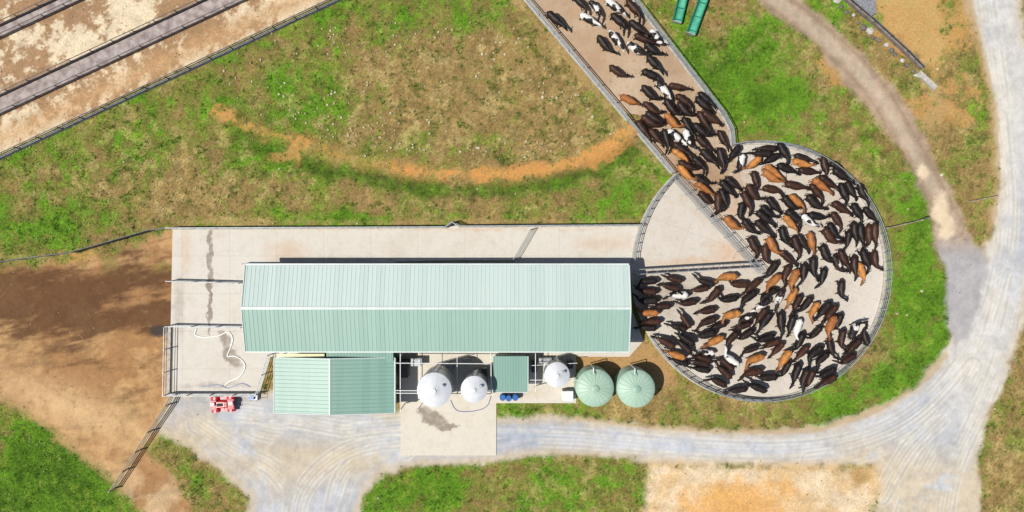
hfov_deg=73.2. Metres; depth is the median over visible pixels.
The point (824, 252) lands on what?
cow
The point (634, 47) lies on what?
cow
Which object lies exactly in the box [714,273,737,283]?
cow
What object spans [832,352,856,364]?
cow
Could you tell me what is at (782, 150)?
cow
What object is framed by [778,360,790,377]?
cow
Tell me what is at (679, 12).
calf trough
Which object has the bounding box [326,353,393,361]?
link canopy
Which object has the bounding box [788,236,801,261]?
cow
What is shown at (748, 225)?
cow
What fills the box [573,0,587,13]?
cow
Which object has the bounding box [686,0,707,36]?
calf trough
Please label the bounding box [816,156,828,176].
cow
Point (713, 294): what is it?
cow
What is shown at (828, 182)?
cow
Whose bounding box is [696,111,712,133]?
cow
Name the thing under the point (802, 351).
cow
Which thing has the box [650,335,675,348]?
cow
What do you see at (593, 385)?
water tank
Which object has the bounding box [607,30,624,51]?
cow
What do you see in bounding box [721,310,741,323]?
cow
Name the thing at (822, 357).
cow
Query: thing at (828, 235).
cow
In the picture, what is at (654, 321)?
cow
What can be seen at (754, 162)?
cow
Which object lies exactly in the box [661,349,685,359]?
cow
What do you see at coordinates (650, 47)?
cow
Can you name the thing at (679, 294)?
cow
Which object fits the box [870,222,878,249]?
cow
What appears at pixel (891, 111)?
dirt track
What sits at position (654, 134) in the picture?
cow
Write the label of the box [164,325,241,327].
pen railing
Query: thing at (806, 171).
cow
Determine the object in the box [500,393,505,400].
plastic drum
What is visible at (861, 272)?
cow
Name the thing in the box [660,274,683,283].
cow
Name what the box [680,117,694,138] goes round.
cow
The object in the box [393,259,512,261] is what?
pen railing
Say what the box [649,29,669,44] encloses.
cow
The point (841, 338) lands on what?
cow
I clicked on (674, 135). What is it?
cow
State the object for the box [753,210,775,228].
cow
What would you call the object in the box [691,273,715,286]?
cow
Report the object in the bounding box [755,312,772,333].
cow
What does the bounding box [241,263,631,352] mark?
milking shed
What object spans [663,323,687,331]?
cow
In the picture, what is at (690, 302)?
cow
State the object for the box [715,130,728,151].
cow
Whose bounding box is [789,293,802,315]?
cow
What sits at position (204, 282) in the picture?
pen railing
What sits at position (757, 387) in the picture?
cow
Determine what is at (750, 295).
cow
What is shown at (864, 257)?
cow
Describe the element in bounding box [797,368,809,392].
cow
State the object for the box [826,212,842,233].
cow
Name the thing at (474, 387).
milk silo
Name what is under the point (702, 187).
cow
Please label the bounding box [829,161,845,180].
cow
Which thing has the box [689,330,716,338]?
cow
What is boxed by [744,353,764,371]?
cow
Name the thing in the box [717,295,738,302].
cow
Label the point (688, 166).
cow
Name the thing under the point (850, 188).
cow
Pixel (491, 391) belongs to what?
pipe gantry
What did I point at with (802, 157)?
cow
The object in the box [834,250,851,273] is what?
cow
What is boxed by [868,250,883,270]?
cow
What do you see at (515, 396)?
plastic drum
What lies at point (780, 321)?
cow
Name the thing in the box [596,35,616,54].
cow
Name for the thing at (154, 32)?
feed trough
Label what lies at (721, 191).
cow
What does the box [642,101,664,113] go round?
cow
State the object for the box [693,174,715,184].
cow
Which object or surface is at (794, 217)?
cow
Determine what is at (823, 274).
cow
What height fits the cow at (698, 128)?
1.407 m
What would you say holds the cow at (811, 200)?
on the round concrete yard at (679, 229)
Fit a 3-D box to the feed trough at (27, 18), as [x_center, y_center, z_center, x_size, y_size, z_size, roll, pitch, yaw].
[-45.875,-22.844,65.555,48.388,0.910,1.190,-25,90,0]
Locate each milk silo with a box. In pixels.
[417,362,454,406]
[461,367,487,402]
[544,357,569,387]
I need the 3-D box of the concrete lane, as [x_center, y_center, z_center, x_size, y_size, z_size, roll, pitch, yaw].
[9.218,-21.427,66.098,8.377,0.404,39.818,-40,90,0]
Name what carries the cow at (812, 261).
on the round concrete yard at (679, 229)
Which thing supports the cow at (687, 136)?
on the concrete lane
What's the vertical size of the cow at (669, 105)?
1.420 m
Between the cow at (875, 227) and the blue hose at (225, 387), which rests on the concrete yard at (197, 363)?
the blue hose at (225, 387)
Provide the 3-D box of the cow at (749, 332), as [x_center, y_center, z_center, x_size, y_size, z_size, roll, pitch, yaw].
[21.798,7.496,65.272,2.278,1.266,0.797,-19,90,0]
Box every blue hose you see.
[202,383,249,388]
[450,397,490,411]
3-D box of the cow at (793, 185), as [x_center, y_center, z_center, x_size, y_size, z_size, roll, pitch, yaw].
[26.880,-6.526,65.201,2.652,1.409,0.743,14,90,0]
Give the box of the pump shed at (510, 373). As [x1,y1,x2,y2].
[493,354,528,392]
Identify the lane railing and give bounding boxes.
[523,0,674,174]
[632,0,735,145]
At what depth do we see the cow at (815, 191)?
64.66 m
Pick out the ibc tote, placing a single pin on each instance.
(567, 395)
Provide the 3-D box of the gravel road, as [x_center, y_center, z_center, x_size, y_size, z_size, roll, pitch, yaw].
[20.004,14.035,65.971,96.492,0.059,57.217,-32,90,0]
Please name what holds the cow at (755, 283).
on the round concrete yard at (679, 229)
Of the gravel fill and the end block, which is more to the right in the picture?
the end block
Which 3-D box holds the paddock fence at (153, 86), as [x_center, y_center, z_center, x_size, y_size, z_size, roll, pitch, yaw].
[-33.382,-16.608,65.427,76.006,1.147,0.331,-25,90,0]
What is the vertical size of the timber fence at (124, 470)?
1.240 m
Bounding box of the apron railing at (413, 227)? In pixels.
[166,222,641,229]
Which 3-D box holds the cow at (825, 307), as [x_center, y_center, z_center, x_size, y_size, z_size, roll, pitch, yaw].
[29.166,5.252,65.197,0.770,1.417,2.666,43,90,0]
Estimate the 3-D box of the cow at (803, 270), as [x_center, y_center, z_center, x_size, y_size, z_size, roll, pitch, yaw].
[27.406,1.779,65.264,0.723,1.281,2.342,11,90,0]
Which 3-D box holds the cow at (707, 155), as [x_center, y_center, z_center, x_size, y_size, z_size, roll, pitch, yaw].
[18.645,-9.168,65.181,2.662,1.450,0.766,44,90,0]
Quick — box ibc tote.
[562,389,572,401]
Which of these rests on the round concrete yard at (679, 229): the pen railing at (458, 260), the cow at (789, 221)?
the cow at (789, 221)
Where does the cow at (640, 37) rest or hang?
on the concrete lane
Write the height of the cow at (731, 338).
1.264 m
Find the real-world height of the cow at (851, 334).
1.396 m
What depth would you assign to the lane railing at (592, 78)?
65.27 m
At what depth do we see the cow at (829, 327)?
64.58 m
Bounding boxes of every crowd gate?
[633,262,760,274]
[673,175,764,273]
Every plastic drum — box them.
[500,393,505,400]
[506,394,511,401]
[512,393,518,400]
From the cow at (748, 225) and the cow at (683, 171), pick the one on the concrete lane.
the cow at (683, 171)
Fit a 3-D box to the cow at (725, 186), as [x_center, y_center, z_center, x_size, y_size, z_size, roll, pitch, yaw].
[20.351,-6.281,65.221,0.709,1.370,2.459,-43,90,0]
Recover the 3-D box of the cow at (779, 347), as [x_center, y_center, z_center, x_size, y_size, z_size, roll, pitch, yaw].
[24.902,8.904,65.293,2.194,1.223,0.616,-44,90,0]
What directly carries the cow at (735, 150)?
on the concrete lane
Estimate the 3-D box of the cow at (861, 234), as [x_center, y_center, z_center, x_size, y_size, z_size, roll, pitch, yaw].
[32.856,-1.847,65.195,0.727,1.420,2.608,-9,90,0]
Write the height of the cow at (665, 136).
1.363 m
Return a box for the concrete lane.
[530,0,743,206]
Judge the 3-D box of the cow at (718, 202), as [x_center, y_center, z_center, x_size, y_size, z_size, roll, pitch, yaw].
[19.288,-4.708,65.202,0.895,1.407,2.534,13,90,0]
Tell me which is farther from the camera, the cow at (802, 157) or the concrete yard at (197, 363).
the concrete yard at (197, 363)
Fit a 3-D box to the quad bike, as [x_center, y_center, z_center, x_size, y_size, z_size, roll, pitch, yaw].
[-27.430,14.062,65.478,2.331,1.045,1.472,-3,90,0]
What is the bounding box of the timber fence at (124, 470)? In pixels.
[107,395,174,492]
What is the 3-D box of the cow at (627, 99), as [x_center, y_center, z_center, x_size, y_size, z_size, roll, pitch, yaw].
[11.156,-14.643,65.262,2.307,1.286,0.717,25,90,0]
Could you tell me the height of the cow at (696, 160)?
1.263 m
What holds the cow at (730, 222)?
on the round concrete yard at (679, 229)
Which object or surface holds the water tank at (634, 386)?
on the ground at (38, 46)
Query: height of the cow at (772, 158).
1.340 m
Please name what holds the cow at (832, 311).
on the round concrete yard at (679, 229)
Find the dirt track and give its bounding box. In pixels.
[757,0,989,356]
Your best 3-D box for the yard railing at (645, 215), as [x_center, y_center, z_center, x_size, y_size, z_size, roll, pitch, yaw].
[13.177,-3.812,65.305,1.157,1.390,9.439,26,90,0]
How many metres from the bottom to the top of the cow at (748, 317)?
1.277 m
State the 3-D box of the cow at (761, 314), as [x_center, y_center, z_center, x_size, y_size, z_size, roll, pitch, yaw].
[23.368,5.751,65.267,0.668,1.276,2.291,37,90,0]
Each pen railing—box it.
[162,325,259,396]
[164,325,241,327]
[165,280,242,283]
[255,354,271,395]
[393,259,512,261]
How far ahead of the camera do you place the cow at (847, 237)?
64.79 m
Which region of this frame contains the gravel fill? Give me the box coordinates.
[851,0,875,16]
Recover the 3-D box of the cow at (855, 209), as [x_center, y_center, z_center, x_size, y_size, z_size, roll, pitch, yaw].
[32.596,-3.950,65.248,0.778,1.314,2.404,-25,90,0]
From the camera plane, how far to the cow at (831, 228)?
64.70 m
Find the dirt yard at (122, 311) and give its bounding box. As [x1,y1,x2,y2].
[0,225,196,511]
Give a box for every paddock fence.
[0,0,341,159]
[0,228,165,261]
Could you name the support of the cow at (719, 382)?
on the round concrete yard at (679, 229)
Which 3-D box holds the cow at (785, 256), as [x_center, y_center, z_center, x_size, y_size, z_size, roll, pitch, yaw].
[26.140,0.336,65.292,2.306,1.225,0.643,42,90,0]
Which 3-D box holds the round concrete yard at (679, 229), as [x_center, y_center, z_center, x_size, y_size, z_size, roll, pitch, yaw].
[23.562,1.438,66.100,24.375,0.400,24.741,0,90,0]
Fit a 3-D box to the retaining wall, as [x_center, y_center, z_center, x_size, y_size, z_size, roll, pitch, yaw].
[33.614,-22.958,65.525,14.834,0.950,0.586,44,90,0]
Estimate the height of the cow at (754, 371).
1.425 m
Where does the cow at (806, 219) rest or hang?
on the round concrete yard at (679, 229)
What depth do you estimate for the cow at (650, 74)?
64.60 m
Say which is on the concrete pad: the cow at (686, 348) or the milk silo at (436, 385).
the milk silo at (436, 385)
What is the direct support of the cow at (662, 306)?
on the round concrete yard at (679, 229)
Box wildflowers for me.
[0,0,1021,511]
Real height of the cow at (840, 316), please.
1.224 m
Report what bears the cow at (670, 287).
on the round concrete yard at (679, 229)
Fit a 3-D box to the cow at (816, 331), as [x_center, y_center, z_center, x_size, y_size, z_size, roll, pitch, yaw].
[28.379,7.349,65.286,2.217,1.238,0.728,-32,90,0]
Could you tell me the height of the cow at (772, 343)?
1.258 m
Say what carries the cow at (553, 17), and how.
on the concrete lane
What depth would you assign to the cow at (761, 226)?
64.60 m
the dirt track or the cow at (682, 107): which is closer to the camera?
the cow at (682, 107)
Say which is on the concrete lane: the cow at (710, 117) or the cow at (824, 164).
the cow at (710, 117)
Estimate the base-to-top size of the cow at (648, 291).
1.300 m
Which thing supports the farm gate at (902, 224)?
on the ground at (38, 46)
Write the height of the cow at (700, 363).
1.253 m
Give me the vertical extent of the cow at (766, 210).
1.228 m
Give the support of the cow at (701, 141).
on the concrete lane
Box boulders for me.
[833,0,919,77]
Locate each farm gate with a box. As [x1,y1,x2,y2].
[881,219,922,228]
[967,195,998,201]
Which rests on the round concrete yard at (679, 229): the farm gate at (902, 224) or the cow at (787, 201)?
the cow at (787, 201)
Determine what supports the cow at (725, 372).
on the round concrete yard at (679, 229)
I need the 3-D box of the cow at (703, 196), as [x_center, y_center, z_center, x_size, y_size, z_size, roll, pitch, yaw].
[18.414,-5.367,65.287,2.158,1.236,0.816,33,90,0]
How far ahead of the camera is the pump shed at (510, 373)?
63.25 m
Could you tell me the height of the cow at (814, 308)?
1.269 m
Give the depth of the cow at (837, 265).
64.65 m
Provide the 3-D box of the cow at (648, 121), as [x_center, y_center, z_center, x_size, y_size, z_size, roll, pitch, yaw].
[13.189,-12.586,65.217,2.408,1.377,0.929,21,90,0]
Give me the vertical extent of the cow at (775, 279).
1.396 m
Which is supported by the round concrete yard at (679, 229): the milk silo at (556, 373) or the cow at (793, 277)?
the cow at (793, 277)
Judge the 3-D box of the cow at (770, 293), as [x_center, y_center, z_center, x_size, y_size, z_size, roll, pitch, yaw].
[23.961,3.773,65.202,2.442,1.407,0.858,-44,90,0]
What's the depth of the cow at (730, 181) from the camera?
64.79 m
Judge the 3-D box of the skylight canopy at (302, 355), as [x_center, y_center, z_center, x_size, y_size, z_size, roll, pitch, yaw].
[-19.300,9.178,64.470,4.355,3.020,0.500,0,90,0]
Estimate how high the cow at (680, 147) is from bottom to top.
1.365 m
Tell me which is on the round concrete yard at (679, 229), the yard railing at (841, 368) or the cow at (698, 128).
the yard railing at (841, 368)
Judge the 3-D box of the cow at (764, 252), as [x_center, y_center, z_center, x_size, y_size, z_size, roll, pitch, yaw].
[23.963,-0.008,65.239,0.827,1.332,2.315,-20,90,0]
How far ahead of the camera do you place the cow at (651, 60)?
64.66 m
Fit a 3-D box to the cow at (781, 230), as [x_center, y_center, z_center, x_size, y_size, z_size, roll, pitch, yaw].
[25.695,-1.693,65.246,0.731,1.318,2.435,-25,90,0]
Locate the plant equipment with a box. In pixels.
[401,357,572,377]
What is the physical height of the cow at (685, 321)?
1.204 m
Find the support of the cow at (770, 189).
on the round concrete yard at (679, 229)
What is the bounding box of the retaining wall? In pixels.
[843,0,924,69]
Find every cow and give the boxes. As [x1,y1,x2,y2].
[545,11,567,30]
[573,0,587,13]
[578,12,602,27]
[587,0,600,21]
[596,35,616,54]
[604,0,626,16]
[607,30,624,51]
[609,12,626,35]
[609,65,630,77]
[619,94,640,105]
[624,0,642,23]
[626,41,650,55]
[627,19,650,37]
[632,32,656,45]
[633,285,657,294]
[633,294,658,304]
[633,324,657,330]
[634,120,652,142]
[634,306,659,316]
[635,277,657,289]
[637,318,661,324]
[640,68,661,83]
[640,84,663,100]
[640,114,664,127]
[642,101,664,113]
[644,42,665,55]
[644,55,663,74]
[645,111,666,122]
[647,128,664,147]
[648,303,671,309]
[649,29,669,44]
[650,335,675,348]
[654,81,672,100]
[656,282,679,290]
[660,128,669,154]
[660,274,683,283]
[661,291,688,299]
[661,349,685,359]
[662,98,683,115]
[662,113,684,128]
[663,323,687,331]
[666,356,688,366]
[667,82,691,91]
[667,129,687,146]
[670,142,692,157]
[670,149,689,162]
[671,334,692,353]
[673,93,692,112]
[673,298,697,305]
[675,101,696,116]
[676,160,701,170]
[676,309,691,327]
[677,164,697,180]
[677,327,695,345]
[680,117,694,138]
[682,129,697,150]
[686,285,709,293]
[686,358,709,366]
[687,365,710,373]
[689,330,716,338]
[689,352,712,362]
[690,156,705,176]
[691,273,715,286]
[692,122,715,136]
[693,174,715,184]
[693,182,714,196]
[693,306,716,315]
[693,349,714,357]
[694,96,713,114]
[694,316,716,331]
[695,135,712,153]
[696,91,715,109]
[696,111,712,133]
[697,190,714,203]
[698,148,719,168]
[699,286,720,303]
[700,334,723,348]
[702,110,721,126]
[703,377,726,387]
[704,321,727,330]
[710,192,721,217]
[711,357,734,370]
[713,360,732,379]
[714,147,725,174]
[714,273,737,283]
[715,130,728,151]
[716,188,727,212]
[717,179,736,198]
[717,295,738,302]
[721,215,745,229]
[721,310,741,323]
[722,385,747,393]
[723,344,739,366]
[724,176,741,191]
[724,331,738,351]
[725,144,740,163]
[728,280,748,287]
[728,321,751,330]
[731,152,745,174]
[735,201,744,221]
[736,328,753,339]
[737,313,755,325]
[737,367,763,380]
[738,191,753,216]
[738,345,758,358]
[739,278,760,296]
[739,290,757,310]
[740,219,760,234]
[741,157,761,169]
[742,184,765,200]
[743,380,767,393]
[744,150,771,157]
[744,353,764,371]
[745,236,758,261]
[748,171,758,190]
[750,298,770,311]
[750,333,774,342]
[751,220,775,238]
[752,145,777,151]
[752,307,767,326]
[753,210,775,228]
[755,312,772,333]
[755,372,778,380]
[757,153,779,165]
[758,287,777,304]
[758,338,780,349]
[759,185,783,196]
[759,205,779,218]
[759,243,772,265]
[759,260,778,279]
[761,164,784,179]
[761,169,786,183]
[763,236,783,254]
[764,196,781,214]
[765,274,781,292]
[767,342,784,358]
[771,288,784,312]
[773,162,799,175]
[774,350,791,371]
[775,142,790,164]
[775,311,784,337]
[776,225,792,248]
[777,251,797,267]
[778,195,802,210]
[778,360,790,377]
[781,181,810,191]
[781,214,799,233]
[781,264,791,288]
[782,210,801,231]
[783,287,797,309]
[784,315,796,337]
[786,269,799,293]
[787,194,806,212]
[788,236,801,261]
[788,361,801,388]
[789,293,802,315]
[789,331,805,351]
[790,153,817,164]
[790,158,815,166]
[791,345,809,362]
[792,318,802,340]
[794,295,812,313]
[795,167,820,174]
[796,234,810,254]
[797,262,807,285]
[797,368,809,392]
[798,213,821,227]
[798,368,815,388]
[803,194,828,210]
[804,231,816,254]
[805,183,824,206]
[805,212,830,219]
[805,302,819,323]
[805,325,822,339]
[806,255,819,281]
[806,345,823,367]
[808,178,833,195]
[812,351,829,371]
[813,300,832,321]
[813,374,838,389]
[814,267,827,288]
[815,175,840,192]
[815,243,834,264]
[815,365,836,378]
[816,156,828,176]
[818,227,843,244]
[819,303,838,324]
[823,315,837,340]
[823,339,838,359]
[825,222,844,240]
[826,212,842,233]
[827,201,852,217]
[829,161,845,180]
[829,168,855,184]
[830,254,848,273]
[832,312,843,330]
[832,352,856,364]
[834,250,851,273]
[834,279,847,301]
[834,328,846,351]
[835,183,848,206]
[841,229,851,250]
[841,336,862,356]
[843,180,858,201]
[846,203,863,223]
[846,320,868,339]
[847,221,858,246]
[847,255,858,281]
[853,183,870,206]
[855,249,871,274]
[857,223,866,248]
[857,262,865,285]
[858,324,870,345]
[860,207,878,224]
[863,224,872,248]
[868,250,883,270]
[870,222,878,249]
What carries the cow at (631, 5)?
on the concrete lane
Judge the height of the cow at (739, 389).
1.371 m
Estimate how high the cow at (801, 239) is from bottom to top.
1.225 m
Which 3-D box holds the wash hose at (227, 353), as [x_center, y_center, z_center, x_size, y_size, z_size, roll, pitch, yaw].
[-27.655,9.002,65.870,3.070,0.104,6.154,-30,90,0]
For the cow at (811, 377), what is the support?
on the round concrete yard at (679, 229)
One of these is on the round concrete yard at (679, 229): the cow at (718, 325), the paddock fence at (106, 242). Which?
the cow at (718, 325)
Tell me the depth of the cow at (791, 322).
64.74 m
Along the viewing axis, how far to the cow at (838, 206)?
64.66 m
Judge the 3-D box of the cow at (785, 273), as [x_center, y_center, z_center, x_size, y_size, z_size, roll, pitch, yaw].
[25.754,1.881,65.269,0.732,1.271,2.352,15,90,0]
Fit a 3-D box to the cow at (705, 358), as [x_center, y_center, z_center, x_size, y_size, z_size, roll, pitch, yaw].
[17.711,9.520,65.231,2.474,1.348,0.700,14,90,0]
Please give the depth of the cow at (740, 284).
64.69 m
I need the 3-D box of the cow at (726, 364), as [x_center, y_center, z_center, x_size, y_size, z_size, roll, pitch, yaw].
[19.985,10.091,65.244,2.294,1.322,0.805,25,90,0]
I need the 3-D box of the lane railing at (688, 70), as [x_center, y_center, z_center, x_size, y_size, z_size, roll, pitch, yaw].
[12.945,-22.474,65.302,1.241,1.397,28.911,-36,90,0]
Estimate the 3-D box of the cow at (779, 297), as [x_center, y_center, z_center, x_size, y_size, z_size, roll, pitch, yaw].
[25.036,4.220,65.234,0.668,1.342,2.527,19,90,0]
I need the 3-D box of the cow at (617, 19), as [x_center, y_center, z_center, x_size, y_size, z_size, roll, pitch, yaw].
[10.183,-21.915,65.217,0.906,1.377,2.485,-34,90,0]
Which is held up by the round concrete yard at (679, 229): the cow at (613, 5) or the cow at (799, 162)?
the cow at (799, 162)
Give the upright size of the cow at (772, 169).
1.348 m
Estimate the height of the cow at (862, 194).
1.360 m
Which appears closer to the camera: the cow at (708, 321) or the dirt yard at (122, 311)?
the cow at (708, 321)
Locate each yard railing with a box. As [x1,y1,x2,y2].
[631,172,678,262]
[649,140,892,401]
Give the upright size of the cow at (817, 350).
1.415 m
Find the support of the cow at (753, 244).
on the round concrete yard at (679, 229)
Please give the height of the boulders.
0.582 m
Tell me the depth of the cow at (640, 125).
64.60 m
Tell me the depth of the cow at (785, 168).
64.64 m
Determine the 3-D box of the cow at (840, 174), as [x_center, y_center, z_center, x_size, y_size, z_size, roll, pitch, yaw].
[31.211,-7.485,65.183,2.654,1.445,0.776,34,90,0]
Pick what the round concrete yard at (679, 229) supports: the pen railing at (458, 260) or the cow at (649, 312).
the cow at (649, 312)
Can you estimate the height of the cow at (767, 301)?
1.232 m
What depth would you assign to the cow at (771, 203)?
64.73 m
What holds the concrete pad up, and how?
on the ground at (38, 46)
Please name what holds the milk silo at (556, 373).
on the concrete pad
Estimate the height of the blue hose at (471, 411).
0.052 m
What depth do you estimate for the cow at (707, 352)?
64.77 m
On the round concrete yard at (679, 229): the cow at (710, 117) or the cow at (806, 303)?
the cow at (806, 303)
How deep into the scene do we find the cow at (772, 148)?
64.68 m
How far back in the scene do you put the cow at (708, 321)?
64.64 m
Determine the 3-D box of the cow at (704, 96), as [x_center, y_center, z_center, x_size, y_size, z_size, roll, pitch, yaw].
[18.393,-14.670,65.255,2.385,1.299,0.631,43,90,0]
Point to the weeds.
(512, 202)
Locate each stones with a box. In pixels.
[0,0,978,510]
[5,11,995,511]
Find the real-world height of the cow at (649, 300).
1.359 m
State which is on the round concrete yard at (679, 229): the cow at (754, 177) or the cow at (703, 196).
the cow at (754, 177)
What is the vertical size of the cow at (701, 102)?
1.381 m
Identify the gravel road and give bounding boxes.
[154,0,1023,511]
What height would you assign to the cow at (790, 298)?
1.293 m
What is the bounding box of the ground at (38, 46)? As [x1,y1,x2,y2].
[0,0,1023,511]
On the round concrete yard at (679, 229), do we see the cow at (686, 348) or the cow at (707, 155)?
the cow at (686, 348)
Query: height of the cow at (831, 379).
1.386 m
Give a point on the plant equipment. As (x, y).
(405, 370)
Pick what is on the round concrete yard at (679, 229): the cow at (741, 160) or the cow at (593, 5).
the cow at (741, 160)
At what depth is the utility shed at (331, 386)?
62.63 m
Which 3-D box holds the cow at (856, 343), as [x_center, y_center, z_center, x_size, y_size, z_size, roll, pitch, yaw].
[31.985,8.639,65.209,2.620,1.392,0.745,-44,90,0]
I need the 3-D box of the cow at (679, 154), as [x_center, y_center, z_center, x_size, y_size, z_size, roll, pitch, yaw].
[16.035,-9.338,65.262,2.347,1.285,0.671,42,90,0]
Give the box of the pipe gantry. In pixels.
[396,353,577,412]
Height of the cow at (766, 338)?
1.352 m
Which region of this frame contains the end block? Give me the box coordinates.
[917,70,936,90]
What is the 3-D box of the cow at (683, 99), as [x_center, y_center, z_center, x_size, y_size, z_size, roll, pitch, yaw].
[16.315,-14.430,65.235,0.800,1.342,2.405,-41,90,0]
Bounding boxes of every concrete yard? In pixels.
[170,226,642,391]
[631,145,882,397]
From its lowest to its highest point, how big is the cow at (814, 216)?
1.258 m
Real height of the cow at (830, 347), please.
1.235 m
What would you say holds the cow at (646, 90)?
on the concrete lane
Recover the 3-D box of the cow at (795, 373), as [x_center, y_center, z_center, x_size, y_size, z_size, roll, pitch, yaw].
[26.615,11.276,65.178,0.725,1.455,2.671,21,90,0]
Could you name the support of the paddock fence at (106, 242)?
on the ground at (38, 46)
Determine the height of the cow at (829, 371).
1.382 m
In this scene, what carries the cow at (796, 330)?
on the round concrete yard at (679, 229)
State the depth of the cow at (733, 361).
64.61 m
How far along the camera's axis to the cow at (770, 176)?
64.60 m
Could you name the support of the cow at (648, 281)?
on the round concrete yard at (679, 229)
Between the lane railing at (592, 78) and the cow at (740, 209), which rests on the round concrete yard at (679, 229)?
the cow at (740, 209)
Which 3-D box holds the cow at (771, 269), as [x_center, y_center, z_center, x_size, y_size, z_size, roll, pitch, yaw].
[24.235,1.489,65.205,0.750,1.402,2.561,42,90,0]
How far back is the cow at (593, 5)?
64.70 m
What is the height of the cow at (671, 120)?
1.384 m
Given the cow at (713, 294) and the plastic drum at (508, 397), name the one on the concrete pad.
the plastic drum at (508, 397)
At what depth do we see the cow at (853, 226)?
64.67 m
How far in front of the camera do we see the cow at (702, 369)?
64.73 m
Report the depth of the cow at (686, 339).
64.58 m
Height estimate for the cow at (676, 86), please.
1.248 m
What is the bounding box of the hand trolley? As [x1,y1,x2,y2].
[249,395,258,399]
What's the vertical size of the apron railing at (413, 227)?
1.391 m
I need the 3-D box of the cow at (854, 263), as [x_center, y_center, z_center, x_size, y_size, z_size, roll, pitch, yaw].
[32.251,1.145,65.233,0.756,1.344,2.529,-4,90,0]
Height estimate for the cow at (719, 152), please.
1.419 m
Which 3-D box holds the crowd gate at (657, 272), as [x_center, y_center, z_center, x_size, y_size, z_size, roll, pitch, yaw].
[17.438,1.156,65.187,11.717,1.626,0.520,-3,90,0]
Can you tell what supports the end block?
on the ground at (38, 46)
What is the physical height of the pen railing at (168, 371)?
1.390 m
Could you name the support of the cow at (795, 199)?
on the round concrete yard at (679, 229)
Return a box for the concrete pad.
[401,353,575,454]
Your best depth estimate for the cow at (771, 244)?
64.66 m
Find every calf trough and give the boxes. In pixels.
[671,0,686,24]
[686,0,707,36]
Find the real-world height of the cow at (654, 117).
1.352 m
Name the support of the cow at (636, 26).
on the concrete lane
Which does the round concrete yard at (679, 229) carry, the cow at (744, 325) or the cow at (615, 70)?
the cow at (744, 325)
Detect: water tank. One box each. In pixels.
[574,363,613,406]
[613,363,654,407]
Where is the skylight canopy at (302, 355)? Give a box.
[277,353,325,357]
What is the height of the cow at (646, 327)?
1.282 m
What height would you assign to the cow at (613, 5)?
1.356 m
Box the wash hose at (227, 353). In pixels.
[194,328,245,385]
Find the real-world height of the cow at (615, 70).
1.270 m
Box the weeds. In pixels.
[0,0,1023,511]
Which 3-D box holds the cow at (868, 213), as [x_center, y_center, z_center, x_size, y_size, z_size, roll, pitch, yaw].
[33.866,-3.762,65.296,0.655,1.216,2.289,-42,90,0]
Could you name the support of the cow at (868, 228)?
on the round concrete yard at (679, 229)
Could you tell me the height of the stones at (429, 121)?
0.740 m
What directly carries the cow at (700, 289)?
on the round concrete yard at (679, 229)
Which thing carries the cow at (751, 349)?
on the round concrete yard at (679, 229)
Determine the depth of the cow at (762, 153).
64.62 m
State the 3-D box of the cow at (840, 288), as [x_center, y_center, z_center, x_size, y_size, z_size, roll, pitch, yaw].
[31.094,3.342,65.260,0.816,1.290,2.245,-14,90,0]
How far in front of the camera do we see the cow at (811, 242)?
64.71 m
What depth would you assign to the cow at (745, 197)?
64.64 m
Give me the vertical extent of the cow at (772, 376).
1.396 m
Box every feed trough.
[0,0,82,38]
[0,0,246,115]
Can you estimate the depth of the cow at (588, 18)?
64.67 m
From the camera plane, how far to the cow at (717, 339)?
64.66 m
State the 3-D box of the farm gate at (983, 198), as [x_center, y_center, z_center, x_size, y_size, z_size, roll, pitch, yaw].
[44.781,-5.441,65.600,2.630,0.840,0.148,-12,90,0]
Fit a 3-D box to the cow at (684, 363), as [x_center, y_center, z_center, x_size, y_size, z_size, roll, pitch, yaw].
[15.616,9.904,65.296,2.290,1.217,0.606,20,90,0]
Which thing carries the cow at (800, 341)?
on the round concrete yard at (679, 229)
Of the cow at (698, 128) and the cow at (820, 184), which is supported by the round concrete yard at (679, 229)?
the cow at (820, 184)
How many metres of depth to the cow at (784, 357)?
64.62 m
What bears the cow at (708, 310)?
on the round concrete yard at (679, 229)
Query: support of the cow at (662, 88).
on the concrete lane
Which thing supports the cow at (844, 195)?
on the round concrete yard at (679, 229)
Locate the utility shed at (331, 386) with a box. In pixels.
[273,356,397,414]
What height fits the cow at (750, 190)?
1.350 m
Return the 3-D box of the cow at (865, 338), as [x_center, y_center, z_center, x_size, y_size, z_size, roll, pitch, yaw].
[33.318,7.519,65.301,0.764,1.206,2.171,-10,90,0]
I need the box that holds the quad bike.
[210,395,235,412]

